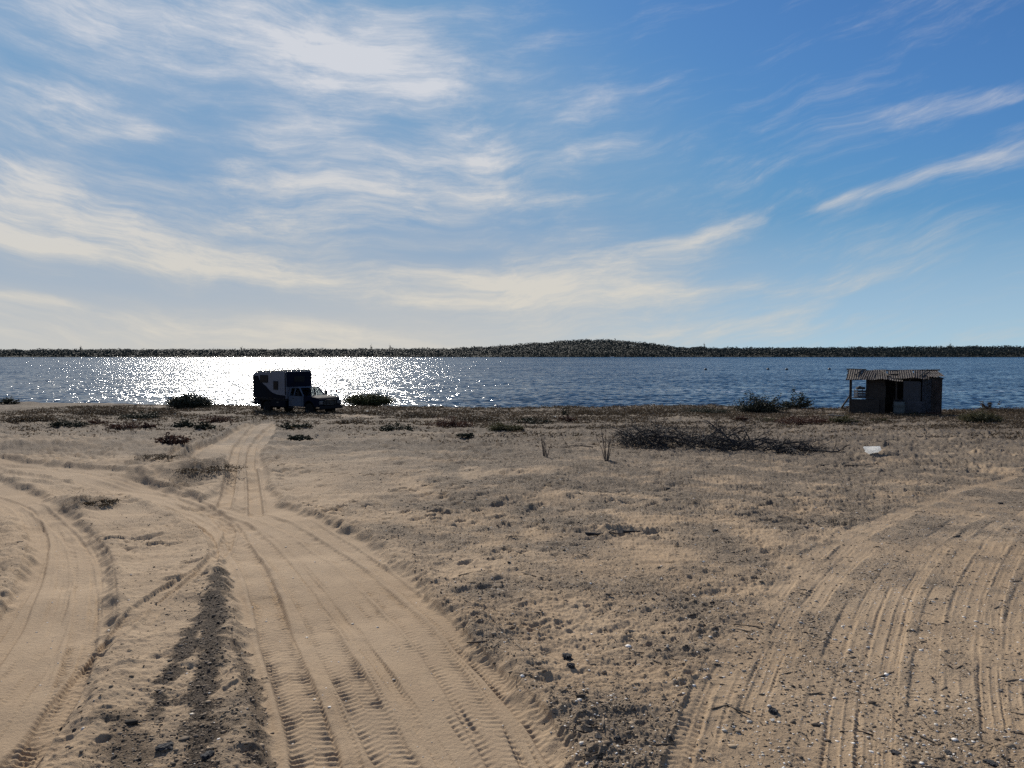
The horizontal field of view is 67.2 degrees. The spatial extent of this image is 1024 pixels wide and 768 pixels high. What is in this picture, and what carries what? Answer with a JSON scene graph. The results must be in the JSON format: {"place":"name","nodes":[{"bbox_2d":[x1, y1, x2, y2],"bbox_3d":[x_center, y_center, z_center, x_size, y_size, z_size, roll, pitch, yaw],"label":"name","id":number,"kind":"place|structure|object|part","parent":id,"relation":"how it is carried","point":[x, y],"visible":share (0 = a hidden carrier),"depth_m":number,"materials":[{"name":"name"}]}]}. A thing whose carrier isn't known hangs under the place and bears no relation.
{"place":"outdoors","nodes":[
{"label":"outdoors","id":0,"kind":"place"},
{"bbox_2d":[0,402,1023,767],"bbox_3d":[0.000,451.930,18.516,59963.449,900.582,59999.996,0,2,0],"label":"ground","id":1,"kind":"structure","parent":0,"point":[308,646],"depth_m":9.28,"materials":[{"name":"beige sand"}]},
{"bbox_2d":[0,395,21,403],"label":"shrub","id":2,"kind":"object","parent":1,"relation":"on","point":[6,401],"visible":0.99,"depth_m":70.75,"materials":[{"name":"green plant"}]},
{"bbox_2d":[1,410,62,422],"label":"plant mat","id":3,"kind":"object","parent":1,"relation":"on","point":[23,417],"visible":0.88,"depth_m":42.79,"materials":[{"name":"brown plant"}]},
{"bbox_2d":[47,418,88,427],"bbox_3d":[-22.429,1.960,38.895,1.966,0.553,1.435,0,2,0],"label":"plant mat","id":4,"kind":"object","parent":1,"relation":"on","point":[65,423],"visible":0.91,"depth_m":38.78,"materials":[{"name":"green plant"}]},
{"bbox_2d":[58,406,135,414],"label":"plant mat","id":5,"kind":"object","parent":1,"relation":"on","point":[92,410],"visible":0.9,"depth_m":50.33,"materials":[{"name":"brown plant"}]},
{"bbox_2d":[85,419,112,423],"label":"plant mat","id":6,"kind":"object","parent":1,"relation":"on","point":[97,420],"visible":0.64,"depth_m":41.02,"materials":[{"name":"red plant"}]},
{"bbox_2d":[83,498,120,505],"bbox_3d":[-8.120,2.298,15.149,0.872,0.119,0.771,0,2,0],"label":"dry scrub","id":7,"kind":"object","parent":1,"relation":"on","point":[112,501],"visible":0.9,"depth_m":15.04,"materials":[{"name":"brown plant"}]},
{"bbox_2d":[104,421,142,429],"bbox_3d":[-18.930,2.030,37.448,1.974,0.404,1.496,1,2,13],"label":"plant mat","id":8,"kind":"object","parent":1,"relation":"on","point":[118,426],"visible":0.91,"depth_m":37.23,"materials":[{"name":"red plant"}]},
{"bbox_2d":[116,410,160,418],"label":"plant mat","id":9,"kind":"object","parent":1,"relation":"on","point":[146,415],"visible":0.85,"depth_m":46.17,"materials":[{"name":"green plant"}]},
{"bbox_2d":[142,422,155,427],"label":"plant mat","id":10,"kind":"object","parent":1,"relation":"on","point":[146,425],"visible":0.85,"depth_m":37.84,"materials":[{"name":"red plant"}]},
{"bbox_2d":[134,453,181,460],"bbox_3d":[-10.467,2.129,22.755,1.331,0.153,1.566,-1,3,-30],"label":"dry scrub","id":11,"kind":"object","parent":1,"relation":"on","point":[159,456],"visible":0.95,"depth_m":22.74,"materials":[{"name":"brown plant"}]},
{"bbox_2d":[155,741,173,751],"bbox_3d":[-2.420,2.525,5.365,0.123,0.030,0.097,-1,2,-19],"label":"stone","id":12,"kind":"object","parent":1,"relation":"on","point":[166,746],"visible":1,"depth_m":5.35,"materials":[{"name":"grey stone"}]},
{"bbox_2d":[147,408,184,414],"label":"plant mat","id":13,"kind":"object","parent":1,"relation":"on","point":[163,411],"visible":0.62,"depth_m":50.95,"materials":[{"name":"brown plant"}]},
{"bbox_2d":[69,458,276,767],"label":"gravel","id":14,"kind":"structure","parent":1,"relation":"on","point":[181,739],"depth_m":6.03,"materials":[{"name":"grey gravel"}]},
{"bbox_2d":[154,431,191,444],"bbox_3d":[-12.587,1.989,28.485,1.447,0.545,1.079,0,2,0],"label":"plant mat","id":15,"kind":"object","parent":1,"relation":"on","point":[171,439],"visible":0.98,"depth_m":28.27,"materials":[{"name":"red plant"}]},
{"bbox_2d":[171,417,195,427],"bbox_3d":[-16.626,1.939,39.011,1.271,0.637,0.924,0,2,0],"label":"plant mat","id":16,"kind":"object","parent":1,"relation":"on","point":[182,424],"visible":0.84,"depth_m":38.93,"materials":[{"name":"green plant"}]},
{"bbox_2d":[163,392,216,408],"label":"shrub","id":17,"kind":"object","parent":1,"relation":"on","point":[188,400],"visible":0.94,"depth_m":58.68,"materials":[{"name":"green plant"}]},
{"bbox_2d":[193,421,216,429],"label":"plant mat","id":18,"kind":"object","parent":1,"relation":"on","point":[202,425],"visible":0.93,"depth_m":37.03,"materials":[{"name":"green plant"}]},
{"bbox_2d":[200,750,214,758],"bbox_3d":[-2.063,2.517,5.235,0.079,0.035,0.121,0,2,11],"label":"stone","id":19,"kind":"object","parent":1,"relation":"on","point":[208,754],"visible":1,"depth_m":5.21,"materials":[{"name":"grey stone"}]},
{"bbox_2d":[172,463,247,473],"bbox_3d":[-7.547,2.128,19.594,1.888,0.121,1.650,0,2,0],"label":"dry scrub","id":20,"kind":"object","parent":1,"relation":"on","point":[208,469],"visible":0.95,"depth_m":19.34,"materials":[{"name":"brown plant"}]},
{"bbox_2d":[198,415,235,422],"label":"plant mat","id":21,"kind":"object","parent":1,"relation":"on","point":[218,419],"visible":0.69,"depth_m":42.56,"materials":[{"name":"red plant"}]},
{"bbox_2d":[278,422,312,428],"bbox_3d":[-10.297,1.961,36.754,1.448,0.331,1.294,-2,3,-44],"label":"plant mat","id":22,"kind":"object","parent":1,"relation":"on","point":[287,426],"visible":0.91,"depth_m":36.64,"materials":[{"name":"green plant"}]},
{"bbox_2d":[252,368,342,412],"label":"camper truck","id":23,"kind":"object","parent":1,"relation":"on","point":[287,390],"visible":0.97,"depth_m":53.24,"materials":[{"name":"metal"}]},
{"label":"side window","id":24,"kind":"part","parent":23,"relation":"part of","materials":[{"name":"black glass"}]},
{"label":"door","id":25,"kind":"part","parent":23,"relation":"part of","materials":[{"name":"paint"}]},
{"bbox_2d":[287,434,312,440],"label":"plant mat","id":26,"kind":"object","parent":1,"relation":"on","point":[300,437],"visible":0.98,"depth_m":31.23,"materials":[{"name":"green plant"}]},
{"bbox_2d":[332,419,367,424],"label":"plant mat","id":27,"kind":"object","parent":1,"relation":"on","point":[347,422],"visible":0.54,"depth_m":40.56,"materials":[{"name":"brown plant"}]},
{"bbox_2d":[343,410,386,414],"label":"plant mat","id":28,"kind":"object","parent":1,"relation":"on","point":[369,412],"visible":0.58,"depth_m":51.97,"materials":[{"name":"brown plant"}]},
{"bbox_2d":[341,391,397,405],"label":"shrub","id":29,"kind":"object","parent":1,"relation":"on","point":[371,399],"visible":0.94,"depth_m":62.65,"materials":[{"name":"green plant"}]},
{"bbox_2d":[379,419,413,431],"bbox_3d":[-5.288,1.931,35.148,1.714,0.607,1.314,0,2,0],"label":"plant mat","id":30,"kind":"object","parent":1,"relation":"on","point":[390,427],"visible":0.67,"depth_m":35.07,"materials":[{"name":"green plant"}]},
{"bbox_2d":[395,410,444,417],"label":"plant mat","id":31,"kind":"object","parent":1,"relation":"on","point":[411,414],"visible":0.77,"depth_m":47.15,"materials":[{"name":"brown plant"}]},
{"bbox_2d":[429,415,472,427],"bbox_3d":[-3.132,1.856,38.122,2.116,0.668,2.091,2,3,43],"label":"plant mat","id":32,"kind":"object","parent":1,"relation":"on","point":[450,423],"visible":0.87,"depth_m":38.03,"materials":[{"name":"red plant"}]},
{"bbox_2d":[455,433,474,436],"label":"plant mat","id":33,"kind":"object","parent":1,"relation":"on","point":[465,435],"visible":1,"depth_m":31.89,"materials":[{"name":"green plant"}]},
{"bbox_2d":[454,415,504,421],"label":"plant mat","id":34,"kind":"object","parent":1,"relation":"on","point":[472,418],"visible":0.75,"depth_m":42.84,"materials":[{"name":"brown plant"}]},
{"bbox_2d":[485,421,524,430],"bbox_3d":[-0.326,1.966,36.324,1.916,0.519,1.446,0,2,0],"label":"plant mat","id":35,"kind":"object","parent":1,"relation":"on","point":[501,426],"visible":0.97,"depth_m":36.01,"materials":[{"name":"green plant"}]},
{"bbox_2d":[0,403,1023,449],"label":"creeping plants","id":36,"kind":"object","parent":1,"relation":"on","point":[466,412],"visible":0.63,"depth_m":46.52,"materials":[{"name":"brown plant"}]},
{"bbox_2d":[0,338,1023,356],"bbox_3d":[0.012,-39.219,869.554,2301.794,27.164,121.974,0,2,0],"label":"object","id":37,"kind":"object","parent":1,"relation":"on","point":[899,351],"visible":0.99,"depth_m":824.15,"materials":[{"name":"green plant"}]},
{"bbox_2d":[0,449,1023,767],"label":"sand crumbs","id":38,"kind":"object","parent":1,"relation":"on","point":[792,721],"visible":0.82,"depth_m":6.90,"materials":[{"name":"sand"}]},
{"bbox_2d":[1,434,1023,767],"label":"twig litter","id":39,"kind":"object","parent":1,"relation":"on","point":[603,720],"visible":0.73,"depth_m":7.70,"materials":[{"name":"brown wood"}]},
{"bbox_2d":[1,467,1023,767],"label":"shell fragments","id":40,"kind":"object","parent":1,"relation":"on","point":[723,729],"visible":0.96,"depth_m":6.67,"materials":[{"name":"white"}]},
{"bbox_2d":[510,417,555,423],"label":"plant mat","id":41,"kind":"object","parent":1,"relation":"on","point":[531,420],"visible":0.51,"depth_m":42.04,"materials":[{"name":"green plant"}]},
{"bbox_2d":[541,437,551,456],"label":"dry stalks","id":42,"kind":"object","parent":1,"relation":"on","point":[543,448],"visible":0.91,"depth_m":23.43,"materials":[{"name":"brown plant"}]},
{"bbox_2d":[562,405,570,415],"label":"shrub","id":43,"kind":"object","parent":1,"relation":"on","point":[565,412],"visible":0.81,"depth_m":48.14,"materials":[{"name":"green plant"}]},
{"bbox_2d":[556,415,577,421],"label":"plant mat","id":44,"kind":"object","parent":1,"relation":"on","point":[568,418],"visible":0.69,"depth_m":43.13,"materials":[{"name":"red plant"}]},
{"bbox_2d":[562,653,571,659],"bbox_3d":[0.506,2.504,7.082,0.102,0.061,0.130,0,2,-9],"label":"stone","id":45,"kind":"object","parent":1,"relation":"on","point":[566,656],"visible":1,"depth_m":7.04,"materials":[{"name":"grey stone"}]},
{"bbox_2d":[548,433,592,448],"bbox_3d":[1.957,1.858,26.314,1.716,0.722,0.880,0,2,0],"label":"dead branch","id":46,"kind":"object","parent":1,"relation":"on","point":[572,445],"visible":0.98,"depth_m":26.48,"materials":[{"name":"brown wood"}]},
{"bbox_2d":[566,662,574,668],"bbox_3d":[0.515,2.486,6.797,0.086,0.051,0.080,0,2,6],"label":"stone","id":47,"kind":"object","parent":1,"relation":"on","point":[571,665],"visible":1,"depth_m":6.78,"materials":[{"name":"grey stone"}]},
{"bbox_2d":[594,734,601,739],"bbox_3d":[0.610,2.490,5.420,0.062,0.030,0.057,1,3,22],"label":"stone","id":48,"kind":"object","parent":1,"relation":"on","point":[598,736],"visible":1,"depth_m":5.42,"materials":[{"name":"grey stone"}]},
{"bbox_2d":[560,407,638,415],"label":"plant mat","id":49,"kind":"object","parent":1,"relation":"on","point":[600,412],"visible":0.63,"depth_m":49.81,"materials":[{"name":"brown plant"}]},
{"bbox_2d":[585,529,622,534],"bbox_3d":[1.514,2.426,12.642,0.647,0.075,0.233,0,2,0],"label":"dead root","id":50,"kind":"object","parent":1,"relation":"on","point":[592,533],"visible":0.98,"depth_m":12.55,"materials":[{"name":"brown wood"}]},
{"bbox_2d":[596,429,613,460],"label":"dry stalks","id":51,"kind":"object","parent":1,"relation":"on","point":[605,458],"visible":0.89,"depth_m":22.57,"materials":[{"name":"brown plant"}]},
{"bbox_2d":[623,530,641,532],"bbox_3d":[1.966,2.405,12.577,0.310,0.052,0.073,0,2,-11],"label":"dead root","id":52,"kind":"object","parent":1,"relation":"on","point":[627,531],"visible":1,"depth_m":12.55,"materials":[{"name":"brown wood"}]},
{"bbox_2d":[613,405,688,414],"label":"plant mat","id":53,"kind":"object","parent":1,"relation":"on","point":[654,411],"visible":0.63,"depth_m":51.71,"materials":[{"name":"brown plant"}]},
{"bbox_2d":[682,406,732,413],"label":"plant mat","id":54,"kind":"object","parent":1,"relation":"on","point":[711,411],"visible":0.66,"depth_m":52.38,"materials":[{"name":"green plant"}]},
{"bbox_2d":[598,411,850,455],"bbox_3d":[7.214,1.715,27.003,8.942,1.398,4.420,1,2,15],"label":"brush heap","id":55,"kind":"object","parent":1,"relation":"on","point":[729,443],"visible":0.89,"depth_m":27.09,"materials":[{"name":"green plant"}]},
{"bbox_2d":[731,415,747,420],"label":"plant mat","id":56,"kind":"object","parent":1,"relation":"on","point":[741,418],"visible":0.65,"depth_m":43.80,"materials":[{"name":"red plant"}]},
{"bbox_2d":[728,390,789,412],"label":"shrub","id":57,"kind":"object","parent":1,"relation":"on","point":[756,404],"visible":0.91,"depth_m":54.21,"materials":[{"name":"green plant"}]},
{"bbox_2d":[768,706,777,714],"bbox_3d":[2.028,2.538,5.988,0.074,0.049,0.111,1,3,22],"label":"stone","id":58,"kind":"object","parent":1,"relation":"on","point":[773,710],"visible":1,"depth_m":5.97,"materials":[{"name":"grey stone"}]},
{"bbox_2d":[780,385,816,407],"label":"shrub","id":59,"kind":"object","parent":1,"relation":"on","point":[800,404],"visible":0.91,"depth_m":56.57,"materials":[{"name":"green plant"}]},
{"bbox_2d":[772,415,832,424],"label":"plant mat","id":60,"kind":"object","parent":1,"relation":"on","point":[791,419],"visible":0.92,"depth_m":41.50,"materials":[{"name":"red plant"}]},
{"bbox_2d":[799,435,840,442],"bbox_3d":[11.934,2.062,29.836,2.535,0.350,0.611,0,2,-11],"label":"dead branch","id":61,"kind":"object","parent":1,"relation":"on","point":[817,439],"visible":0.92,"depth_m":29.68,"materials":[{"name":"brown wood"}]},
{"bbox_2d":[829,415,857,422],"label":"plant mat","id":62,"kind":"object","parent":1,"relation":"on","point":[840,419],"visible":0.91,"depth_m":41.66,"materials":[{"name":"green plant"}]},
{"bbox_2d":[820,460,881,465],"bbox_3d":[9.891,2.281,22.633,1.876,0.209,0.494,0,2,-3],"label":"dead branch","id":63,"kind":"object","parent":1,"relation":"on","point":[844,463],"visible":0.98,"depth_m":22.43,"materials":[{"name":"brown wood"}]},
{"bbox_2d":[863,446,880,453],"bbox_3d":[11.723,2.152,25.112,0.580,0.278,0.230,0,2,0],"label":"plastic bag","id":64,"kind":"object","parent":1,"relation":"on","point":[872,449],"visible":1,"depth_m":25.02,"materials":[{"name":"white plastic"}]},
{"bbox_2d":[870,418,887,421],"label":"plant mat","id":65,"kind":"object","parent":1,"relation":"on","point":[885,419],"visible":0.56,"depth_m":43.09,"materials":[{"name":"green plant"}]},
{"bbox_2d":[846,369,943,414],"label":"fishing shack","id":66,"kind":"structure","parent":1,"relation":"on","point":[917,391],"depth_m":50.42,"materials":[{"name":"wood"}]},
{"bbox_2d":[854,389,865,397],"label":"fish crate","id":67,"kind":"object","parent":66,"relation":"on","point":[860,395],"visible":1,"depth_m":50.72,"materials":[{"name":"plastic"}]},
{"bbox_2d":[889,749,900,754],"bbox_3d":[2.677,2.572,5.382,0.069,0.020,0.071,0,2,0],"label":"stone","id":68,"kind":"object","parent":1,"relation":"on","point":[893,751],"visible":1,"depth_m":5.38,"materials":[{"name":"grey stone"}]},
{"bbox_2d":[893,400,904,414],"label":"drum","id":69,"kind":"object","parent":1,"relation":"on","point":[898,406],"visible":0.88,"depth_m":49.13,"materials":[{"name":"plastic"}]},
{"bbox_2d":[902,412,925,415],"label":"plant mat","id":70,"kind":"object","parent":1,"relation":"on","point":[914,413],"visible":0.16,"depth_m":48.66,"materials":[{"name":"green plant"}]},
{"bbox_2d":[917,431,956,436],"bbox_3d":[17.203,1.980,31.107,1.510,0.368,0.675,1,2,18],"label":"dead branch","id":71,"kind":"object","parent":1,"relation":"on","point":[935,435],"visible":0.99,"depth_m":31.27,"materials":[{"name":"brown wood"}]},
{"bbox_2d":[944,749,952,754],"bbox_3d":[3.038,2.568,5.364,0.053,0.024,0.073,1,2,15],"label":"stone","id":72,"kind":"object","parent":1,"relation":"on","point":[947,752],"visible":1,"depth_m":5.36,"materials":[{"name":"grey stone"}]},
{"bbox_2d":[941,409,966,414],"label":"plant mat","id":73,"kind":"object","parent":1,"relation":"on","point":[949,411],"visible":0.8,"depth_m":51.85,"materials":[{"name":"brown plant"}]},
{"bbox_2d":[956,408,1004,422],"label":"shrub","id":74,"kind":"object","parent":1,"relation":"on","point":[975,417],"visible":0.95,"depth_m":41.76,"materials":[{"name":"green plant"}]},
{"bbox_2d":[982,759,998,766],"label":"stone","id":75,"kind":"object","parent":1,"relation":"on","point":[992,763],"visible":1,"depth_m":5.21,"materials":[{"name":"grey stone"}]},
{"bbox_2d":[979,401,1001,409],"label":"shrub","id":76,"kind":"object","parent":1,"relation":"on","point":[988,406],"visible":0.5,"depth_m":55.33,"materials":[{"name":"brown plant"}]},
{"bbox_2d":[986,406,1023,411],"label":"plant mat","id":77,"kind":"object","parent":1,"relation":"on","point":[1011,409],"visible":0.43,"depth_m":52.11,"materials":[{"name":"brown plant"}]},
{"bbox_2d":[0,357,1023,409],"bbox_3d":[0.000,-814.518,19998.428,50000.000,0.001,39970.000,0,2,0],"label":"water","id":78,"kind":"structure","parent":0,"point":[969,383],"depth_m":139.58,"materials":[{"name":"blue liquid"}]},
{"bbox_2d":[0,0,1023,350],"label":"sky","id":79,"kind":"structure","parent":0,"point":[177,174],"materials":[{"name":"blue"}]},
{"bbox_2d":[8,343,1023,356],"bbox_3d":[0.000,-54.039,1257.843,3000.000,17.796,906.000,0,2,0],"label":"hills","id":80,"kind":"structure","parent":0,"point":[641,355],"depth_m":815.53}
]}

